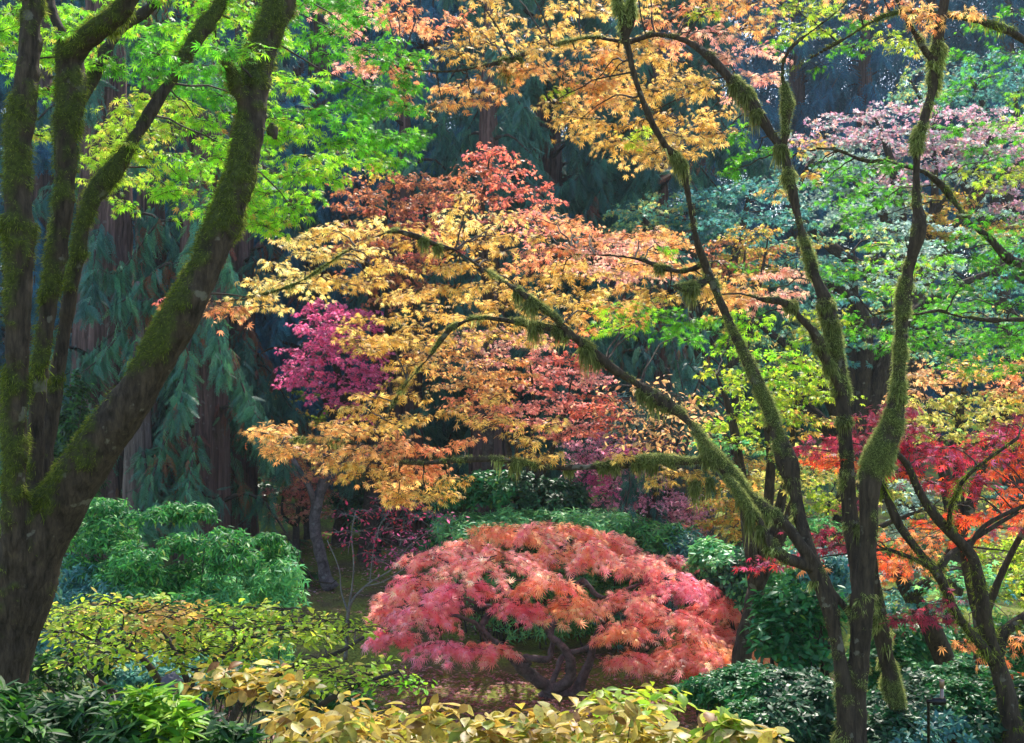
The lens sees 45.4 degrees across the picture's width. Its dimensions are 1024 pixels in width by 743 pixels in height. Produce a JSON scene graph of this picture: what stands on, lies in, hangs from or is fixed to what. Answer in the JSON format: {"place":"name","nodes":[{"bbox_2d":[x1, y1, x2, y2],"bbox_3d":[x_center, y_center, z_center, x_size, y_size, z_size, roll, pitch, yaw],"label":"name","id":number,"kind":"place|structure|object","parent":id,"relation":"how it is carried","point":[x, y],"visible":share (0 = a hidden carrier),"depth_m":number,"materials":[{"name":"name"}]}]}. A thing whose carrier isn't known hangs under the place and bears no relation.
{"place":"outdoors","nodes":[
{"label":"outdoors","id":0,"kind":"place"},
{"bbox_2d":[0,369,110,650],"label":"tree","id":1,"kind":"object","parent":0,"point":[69,422],"visible":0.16,"depth_m":14.86,"materials":[{"name":"green plant"}]},
{"bbox_2d":[0,380,1023,742],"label":"ground","id":2,"kind":"structure","parent":0,"point":[330,604],"depth_m":14.29,"materials":[{"name":"brown soil"}]},
{"bbox_2d":[0,0,78,410],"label":"conifer tree","id":3,"kind":"object","parent":2,"relation":"on","point":[1,348],"depth_m":37.70,"materials":[{"name":"green plant"}]},
{"bbox_2d":[0,0,166,399],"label":"cedar tree","id":4,"kind":"object","parent":2,"relation":"on","point":[43,173],"visible":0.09,"depth_m":23.23,"materials":[{"name":"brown plant"}]},
{"bbox_2d":[0,5,176,332],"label":"conifer tree","id":5,"kind":"object","parent":2,"relation":"on","point":[81,18],"depth_m":38.62,"materials":[{"name":"green plant"}]},
{"bbox_2d":[0,0,180,562],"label":"cedar tree","id":6,"kind":"object","parent":2,"relation":"on","point":[110,244],"visible":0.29,"depth_m":17.17,"materials":[{"name":"green plant"}]},
{"bbox_2d":[0,0,182,382],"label":"cedar tree","id":7,"kind":"object","parent":2,"relation":"on","point":[3,360],"visible":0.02,"depth_m":26.86,"materials":[{"name":"green plant"}]},
{"bbox_2d":[0,675,272,742],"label":"rhododendron","id":8,"kind":"object","parent":2,"relation":"on","point":[49,720],"visible":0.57,"depth_m":2.98,"materials":[{"name":"green plant"}]},
{"bbox_2d":[84,679,212,742],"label":"rhododendron","id":9,"kind":"object","parent":2,"relation":"on","point":[160,714],"visible":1,"depth_m":2.84,"materials":[{"name":"green plant"}]},
{"bbox_2d":[67,281,231,587],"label":"cedar tree","id":10,"kind":"object","parent":2,"relation":"on","point":[138,448],"visible":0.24,"depth_m":16.13,"materials":[{"name":"green plant"}]},
{"bbox_2d":[39,0,281,541],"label":"cedar tree","id":11,"kind":"object","parent":2,"relation":"on","point":[141,199],"visible":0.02,"depth_m":19.31,"materials":[{"name":"green plant"}]},
{"bbox_2d":[161,671,182,693],"bbox_3d":[-1.278,1.173,4.603,0.071,0.084,0.103,0,0,0],"label":"stone","id":12,"kind":"object","parent":2,"relation":"on","point":[170,677],"visible":0.62,"depth_m":4.58,"materials":[{"name":"grey stone"}]},
{"bbox_2d":[35,497,312,723],"bbox_3d":[-2.573,1.974,8.800,2.356,2.067,1.526,0,0,12],"label":"andromeda shrub","id":13,"kind":"object","parent":2,"relation":"on","point":[124,571],"visible":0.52,"depth_m":8.70,"materials":[{"name":"green plant"}]},
{"bbox_2d":[27,646,377,742],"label":"laurel","id":14,"kind":"object","parent":2,"relation":"on","point":[130,678],"visible":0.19,"depth_m":6.83,"materials":[{"name":"green plant"}]},
{"bbox_2d":[71,0,344,583],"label":"cedar tree","id":15,"kind":"object","parent":2,"relation":"on","point":[208,395],"visible":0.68,"depth_m":16.20,"materials":[{"name":"green plant"}]},
{"bbox_2d":[133,0,303,398],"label":"cedar tree","id":16,"kind":"object","parent":2,"relation":"on","point":[265,333],"visible":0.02,"depth_m":25.77,"materials":[{"name":"green plant"}]},
{"bbox_2d":[155,390,281,526],"bbox_3d":[-4.907,1.497,19.603,1.390,2.596,2.484,0,0,39],"label":"laurel","id":17,"kind":"object","parent":2,"relation":"on","point":[261,485],"visible":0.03,"depth_m":19.97,"materials":[{"name":"green plant"}]},
{"bbox_2d":[0,0,437,722],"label":"maple tree","id":18,"kind":"object","parent":2,"relation":"on","point":[44,502],"visible":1,"depth_m":5.06,"materials":[{"name":"green plant"}]},
{"bbox_2d":[165,2,285,382],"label":"conifer tree","id":19,"kind":"object","parent":2,"relation":"on","point":[178,150],"depth_m":37.17,"materials":[{"name":"green plant"}]},
{"bbox_2d":[33,587,437,722],"bbox_3d":[-1.484,1.619,6.144,2.311,1.201,1.713,0,0,0],"label":"azalea","id":20,"kind":"object","parent":2,"relation":"on","point":[179,619],"visible":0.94,"depth_m":5.79,"materials":[{"name":"green plant"}]},
{"bbox_2d":[174,659,326,742],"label":"enkianthus shrub","id":21,"kind":"object","parent":2,"relation":"on","point":[232,682],"visible":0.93,"depth_m":3.94,"materials":[{"name":"yellow plant"}]},
{"bbox_2d":[150,0,358,554],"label":"cedar tree","id":22,"kind":"object","parent":2,"relation":"on","point":[243,343],"visible":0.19,"depth_m":18.66,"materials":[{"name":"green plant"}]},
{"bbox_2d":[255,539,311,551],"bbox_3d":[-3.616,2.723,19.070,1.042,0.216,1.122,0,0,-31],"label":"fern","id":23,"kind":"object","parent":2,"relation":"on","point":[301,544],"visible":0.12,"depth_m":18.94,"materials":[{"name":"green plant"}]},
{"bbox_2d":[257,467,346,561],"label":"pink maple","id":24,"kind":"object","parent":2,"relation":"on","point":[302,496],"visible":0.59,"depth_m":18.42,"materials":[{"name":"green plant"}]},
{"bbox_2d":[265,383,339,539],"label":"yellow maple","id":25,"kind":"object","parent":2,"relation":"on","point":[315,419],"visible":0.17,"depth_m":19.96,"materials":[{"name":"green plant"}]},
{"bbox_2d":[298,566,318,587],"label":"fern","id":26,"kind":"object","parent":2,"relation":"on","point":[314,575],"visible":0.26,"depth_m":16.59,"materials":[{"name":"green plant"}]},
{"bbox_2d":[255,9,362,361],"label":"conifer tree","id":27,"kind":"object","parent":2,"relation":"on","point":[300,69],"visible":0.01,"depth_m":39.74,"materials":[{"name":"green plant"}]},
{"bbox_2d":[167,0,457,490],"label":"cedar tree","id":28,"kind":"object","parent":2,"relation":"on","point":[280,321],"visible":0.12,"depth_m":24.79,"materials":[{"name":"green plant"}]},
{"bbox_2d":[287,421,382,590],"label":"young maple","id":29,"kind":"object","parent":2,"relation":"on","point":[316,496],"visible":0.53,"depth_m":16.43,"materials":[{"name":"orange plant"}]},
{"bbox_2d":[270,297,400,547],"bbox_3d":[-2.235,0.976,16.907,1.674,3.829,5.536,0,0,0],"label":"magenta maple","id":30,"kind":"object","parent":2,"relation":"on","point":[342,388],"visible":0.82,"depth_m":15.18,"materials":[{"name":"purple plant"}]},
{"bbox_2d":[272,59,475,547],"bbox_3d":[-1.894,-0.970,19.221,3.380,8.061,2.917,0,0,12],"label":"cedar tree","id":31,"kind":"object","parent":2,"relation":"on","point":[403,121],"visible":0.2,"depth_m":19.29,"materials":[{"name":"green plant"}]},
{"bbox_2d":[291,0,462,409],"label":"conifer tree","id":32,"kind":"object","parent":2,"relation":"on","point":[352,157],"visible":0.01,"depth_m":38.36,"materials":[{"name":"green plant"}]},
{"bbox_2d":[321,164,468,561],"bbox_3d":[-1.664,0.013,16.821,2.189,5.856,3.747,0,0,0],"label":"rust maple","id":33,"kind":"object","parent":2,"relation":"on","point":[368,212],"visible":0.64,"depth_m":16.64,"materials":[{"name":"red plant"}]},
{"bbox_2d":[322,496,469,659],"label":"bare sapling","id":34,"kind":"object","parent":2,"relation":"on","point":[351,600],"visible":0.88,"depth_m":13.19,"materials":[{"name":"brown plant"}]},
{"bbox_2d":[330,468,468,546],"bbox_3d":[-1.740,2.171,19.327,2.098,1.338,2.312,0,0,-21],"label":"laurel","id":35,"kind":"object","parent":2,"relation":"on","point":[356,502],"visible":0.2,"depth_m":19.07,"materials":[{"name":"green plant"}]},
{"bbox_2d":[283,0,591,489],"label":"cedar tree","id":36,"kind":"object","parent":2,"relation":"on","point":[431,7],"visible":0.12,"depth_m":23.47,"materials":[{"name":"green plant"}]},
{"bbox_2d":[253,681,706,742],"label":"enkianthus shrub","id":37,"kind":"object","parent":2,"relation":"on","point":[342,723],"visible":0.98,"depth_m":3.12,"materials":[{"name":"yellow plant"}]},
{"bbox_2d":[389,0,595,511],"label":"cedar tree","id":38,"kind":"object","parent":2,"relation":"on","point":[488,131],"visible":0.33,"depth_m":18.25,"materials":[{"name":"green plant"}]},
{"bbox_2d":[155,542,834,742],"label":"fallen leaves","id":39,"kind":"object","parent":2,"relation":"on","point":[506,697],"visible":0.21,"depth_m":12.15,"materials":[{"name":"brown plant"}]},
{"bbox_2d":[413,464,600,642],"bbox_3d":[-0.168,2.139,14.790,1.958,2.101,2.290,0,0,-20],"label":"camellia","id":40,"kind":"object","parent":2,"relation":"on","point":[494,493],"visible":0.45,"depth_m":14.08,"materials":[{"name":"green plant"}]},
{"bbox_2d":[0,0,1023,357],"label":"wood","id":41,"kind":"object","parent":2,"relation":"on","point":[918,62],"visible":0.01,"depth_m":49.17,"materials":[{"name":"green plant"}]},
{"bbox_2d":[442,1,583,228],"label":"conifer tree","id":42,"kind":"object","parent":2,"relation":"on","point":[526,26],"visible":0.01,"depth_m":38.07,"materials":[{"name":"green plant"}]},
{"bbox_2d":[400,326,635,629],"bbox_3d":[0.038,1.337,13.580,2.481,3.733,2.621,0,0,0],"label":"salmon maple","id":43,"kind":"object","parent":2,"relation":"on","point":[502,408],"visible":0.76,"depth_m":13.24,"materials":[{"name":"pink plant"}]},
{"bbox_2d":[332,0,730,510],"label":"cedar tree","id":44,"kind":"object","parent":2,"relation":"on","point":[439,434],"visible":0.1,"depth_m":21.35,"materials":[{"name":"green plant"}]},
{"bbox_2d":[422,141,690,611],"bbox_3d":[0.527,0.248,14.469,3.175,5.795,2.502,0,0,0],"label":"orange red maple","id":45,"kind":"object","parent":2,"relation":"on","point":[489,433],"visible":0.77,"depth_m":14.49,"materials":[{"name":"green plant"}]},
{"bbox_2d":[424,505,705,652],"bbox_3d":[0.683,2.341,14.072,3.479,1.709,2.305,0,0,0],"label":"rhododendron","id":46,"kind":"object","parent":2,"relation":"on","point":[648,537],"visible":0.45,"depth_m":13.55,"materials":[{"name":"green plant"}]},
{"bbox_2d":[361,520,777,700],"bbox_3d":[0.573,2.416,12.013,4.132,1.806,2.890,0,0,0],"label":"laceleaf maple","id":47,"kind":"object","parent":2,"relation":"on","point":[433,607],"visible":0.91,"depth_m":11.46,"materials":[{"name":"pink plant"}]},
{"bbox_2d":[153,0,998,742],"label":"maple tree","id":48,"kind":"object","parent":2,"relation":"on","point":[865,610],"visible":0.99,"depth_m":6.92,"materials":[{"name":"orange plant"}]},
{"bbox_2d":[529,0,685,391],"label":"conifer tree","id":49,"kind":"object","parent":2,"relation":"on","point":[612,283],"visible":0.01,"depth_m":35.86,"materials":[{"name":"green plant"}]},
{"bbox_2d":[556,430,719,616],"bbox_3d":[1.552,1.967,14.913,2.088,2.524,2.067,0,0,0],"label":"pink shrub","id":50,"kind":"object","parent":2,"relation":"on","point":[684,503],"visible":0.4,"depth_m":14.63,"materials":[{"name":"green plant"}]},
{"bbox_2d":[607,433,681,630],"bbox_3d":[1.625,1.980,14.842,1.118,2.525,1.146,0,0,0],"label":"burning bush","id":51,"kind":"object","parent":2,"relation":"on","point":[649,515],"visible":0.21,"depth_m":14.66,"materials":[{"name":"red plant"}]},
{"bbox_2d":[457,0,839,518],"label":"cedar tree","id":52,"kind":"object","parent":2,"relation":"on","point":[607,190],"visible":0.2,"depth_m":21.11,"materials":[{"name":"green plant"}]},
{"bbox_2d":[592,365,729,504],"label":"sparse tree","id":53,"kind":"object","parent":2,"relation":"on","point":[657,440],"visible":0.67,"depth_m":12.41,"materials":[{"name":"orange plant"}]},
{"bbox_2d":[581,360,777,572],"bbox_3d":[2.343,1.423,17.423,2.926,3.266,1.660,0,0,26],"label":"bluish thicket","id":54,"kind":"object","parent":2,"relation":"on","point":[712,386],"visible":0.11,"depth_m":17.23,"materials":[{"name":"green plant"}]},
{"bbox_2d":[560,246,822,622],"bbox_3d":[1.894,0.877,15.284,2.991,5.066,2.545,0,0,-22],"label":"cedar tree","id":55,"kind":"object","parent":2,"relation":"on","point":[662,355],"visible":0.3,"depth_m":14.97,"materials":[{"name":"green plant"}]},
{"bbox_2d":[597,167,827,540],"bbox_3d":[3.059,0.062,17.975,3.616,6.076,3.417,0,0,0],"label":"blue green maple","id":56,"kind":"object","parent":2,"relation":"on","point":[743,218],"visible":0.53,"depth_m":17.93,"materials":[{"name":"green plant"}]},
{"bbox_2d":[639,0,828,444],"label":"conifer tree","id":57,"kind":"object","parent":2,"relation":"on","point":[760,135],"visible":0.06,"depth_m":35.04,"materials":[{"name":"green plant"}]},
{"bbox_2d":[687,706,793,742],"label":"enkianthus shrub","id":58,"kind":"object","parent":2,"relation":"on","point":[723,725],"visible":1,"depth_m":2.97,"materials":[{"name":"yellow plant"}]},
{"bbox_2d":[690,223,793,546],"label":"dotted maple","id":59,"kind":"object","parent":2,"relation":"on","point":[735,238],"visible":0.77,"depth_m":15.94,"materials":[{"name":"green plant"}]},
{"bbox_2d":[681,535,850,671],"bbox_3d":[2.640,2.472,12.211,1.843,1.630,1.598,0,0,0],"label":"azalea","id":60,"kind":"object","parent":2,"relation":"on","point":[714,561],"visible":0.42,"depth_m":11.78,"materials":[{"name":"green plant"}]},
{"bbox_2d":[669,658,875,742],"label":"azalea","id":61,"kind":"object","parent":2,"relation":"on","point":[799,706],"visible":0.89,"depth_m":7.25,"materials":[{"name":"green plant"}]},
{"bbox_2d":[682,347,867,666],"bbox_3d":[2.200,1.525,10.327,1.507,3.528,1.893,0,0,9],"label":"yellow green maple","id":62,"kind":"object","parent":2,"relation":"on","point":[736,444],"visible":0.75,"depth_m":10.33,"materials":[{"name":"green plant"}]},
{"bbox_2d":[740,581,848,676],"bbox_3d":[2.137,2.291,9.112,0.839,1.467,0.857,0,0,22],"label":"camellia","id":63,"kind":"object","parent":2,"relation":"on","point":[783,635],"visible":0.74,"depth_m":9.00,"materials":[{"name":"green plant"}]},
{"bbox_2d":[725,0,927,419],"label":"conifer tree","id":64,"kind":"object","parent":2,"relation":"on","point":[796,80],"visible":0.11,"depth_m":39.20,"materials":[{"name":"green plant"}]},
{"bbox_2d":[687,468,1022,639],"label":"yellow thicket tree","id":65,"kind":"object","parent":2,"relation":"on","point":[905,496],"visible":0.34,"depth_m":13.67,"materials":[{"name":"plant"}]},
{"bbox_2d":[688,215,1023,590],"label":"spreading maple","id":66,"kind":"object","parent":2,"relation":"on","point":[869,375],"visible":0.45,"depth_m":16.83,"materials":[{"name":"green plant"}]},
{"bbox_2d":[718,0,1023,385],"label":"maple tree","id":67,"kind":"object","parent":2,"relation":"on","point":[996,246],"visible":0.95,"depth_m":7.59,"materials":[{"name":"green plant"}]},
{"bbox_2d":[731,403,1023,742],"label":"red maple","id":68,"kind":"object","parent":2,"relation":"on","point":[988,642],"visible":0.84,"depth_m":6.85,"materials":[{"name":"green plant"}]},
{"bbox_2d":[772,0,999,465],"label":"conifer tree","id":69,"kind":"object","parent":2,"relation":"on","point":[864,72],"visible":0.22,"depth_m":37.11,"materials":[{"name":"green plant"}]},
{"bbox_2d":[778,483,1023,683],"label":"orange maple","id":70,"kind":"object","parent":2,"relation":"on","point":[893,565],"visible":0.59,"depth_m":8.10,"materials":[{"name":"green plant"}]},
{"bbox_2d":[780,98,1023,530],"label":"tufted tree","id":71,"kind":"object","parent":2,"relation":"on","point":[937,145],"visible":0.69,"depth_m":23.63,"materials":[{"name":"plant"}]},
{"bbox_2d":[814,0,1023,446],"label":"conifer tree","id":72,"kind":"object","parent":2,"relation":"on","point":[966,43],"visible":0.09,"depth_m":40.07,"materials":[{"name":"green plant"}]},
{"bbox_2d":[827,656,1023,742],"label":"azalea","id":73,"kind":"object","parent":2,"relation":"on","point":[966,713],"visible":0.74,"depth_m":7.11,"materials":[{"name":"green plant"}]},
{"bbox_2d":[845,603,1023,734],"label":"camellia","id":74,"kind":"object","parent":2,"relation":"on","point":[911,649],"visible":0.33,"depth_m":9.77,"materials":[{"name":"green plant"}]},
{"bbox_2d":[926,679,946,742],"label":"path light","id":75,"kind":"object","parent":2,"relation":"on","point":[941,700],"visible":1,"depth_m":6.19,"materials":[{"name":"black metal"}]},
{"bbox_2d":[871,353,1023,630],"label":"pale yellow maple","id":76,"kind":"object","parent":2,"relation":"on","point":[958,423],"visible":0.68,"depth_m":12.32,"materials":[{"name":"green plant"}]},
{"bbox_2d":[879,521,1023,742],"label":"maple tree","id":77,"kind":"object","parent":2,"relation":"on","point":[910,593],"visible":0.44,"depth_m":9.18,"materials":[{"name":"green plant"}]},
{"bbox_2d":[884,49,1023,514],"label":"hazy maple","id":78,"kind":"object","parent":2,"relation":"on","point":[997,97],"visible":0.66,"depth_m":27.74,"materials":[{"name":"green plant"}]},
{"bbox_2d":[912,0,1023,453],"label":"conifer tree","id":79,"kind":"object","parent":2,"relation":"on","point":[1007,42],"visible":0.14,"depth_m":38.37,"materials":[{"name":"green plant"}]},
{"bbox_2d":[916,531,1023,624],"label":"yellow green maple","id":80,"kind":"object","parent":2,"relation":"on","point":[1005,542],"visible":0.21,"depth_m":12.65,"materials":[{"name":"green plant"}]},
{"bbox_2d":[951,58,1023,418],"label":"conifer tree","id":81,"kind":"object","parent":2,"relation":"on","point":[1021,99],"visible":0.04,"depth_m":42.15,"materials":[{"name":"green plant"}]},
{"bbox_2d":[82,2,1023,277],"label":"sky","id":82,"kind":"structure","parent":0,"point":[786,2],"materials":[{"name":"white"}]}
]}

